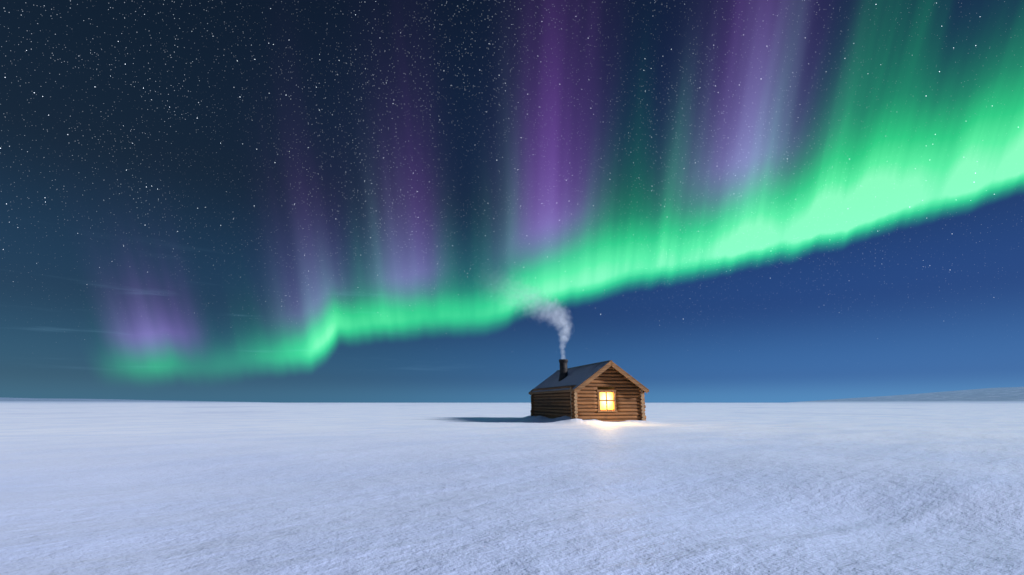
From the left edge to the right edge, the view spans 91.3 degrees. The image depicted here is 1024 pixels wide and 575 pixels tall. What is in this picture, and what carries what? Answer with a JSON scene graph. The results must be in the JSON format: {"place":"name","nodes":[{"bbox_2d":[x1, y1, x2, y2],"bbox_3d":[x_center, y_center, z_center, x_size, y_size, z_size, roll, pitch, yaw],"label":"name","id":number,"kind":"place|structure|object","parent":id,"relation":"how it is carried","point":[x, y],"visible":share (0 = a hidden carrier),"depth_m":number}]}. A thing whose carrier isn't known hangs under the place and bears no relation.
{"place":"outdoors","nodes":[
{"label":"outdoors","id":0,"kind":"place"},
{"bbox_2d":[0,387,1023,574],"bbox_3d":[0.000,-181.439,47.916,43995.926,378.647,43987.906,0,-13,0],"label":"snow ground","id":1,"kind":"structure","parent":0,"point":[922,484],"depth_m":7.62},
{"bbox_2d":[530,366,645,421],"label":"log cabin walls","id":2,"kind":"structure","parent":1,"relation":"on","point":[582,404],"depth_m":31.83},
{"bbox_2d":[529,360,648,394],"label":"roof","id":3,"kind":"structure","parent":2,"relation":"on","point":[581,377],"depth_m":33.09},
{"bbox_2d":[559,359,567,380],"bbox_3d":[3.785,6.129,36.666,0.800,1.695,0.800,3,-13,-13],"label":"chimney","id":4,"kind":"object","parent":3,"relation":"on","point":[563,374],"visible":0.87,"depth_m":36.48},
{"bbox_2d":[596,390,617,411],"bbox_3d":[5.958,7.155,31.546,1.330,1.391,0.265,3,-13,-13],"label":"window","id":5,"kind":"structure","parent":2,"relation":"in","point":[606,400],"depth_m":31.55},
{"bbox_2d":[0,0,1023,402],"label":"sky","id":6,"kind":"structure","parent":0,"point":[278,201]}
]}

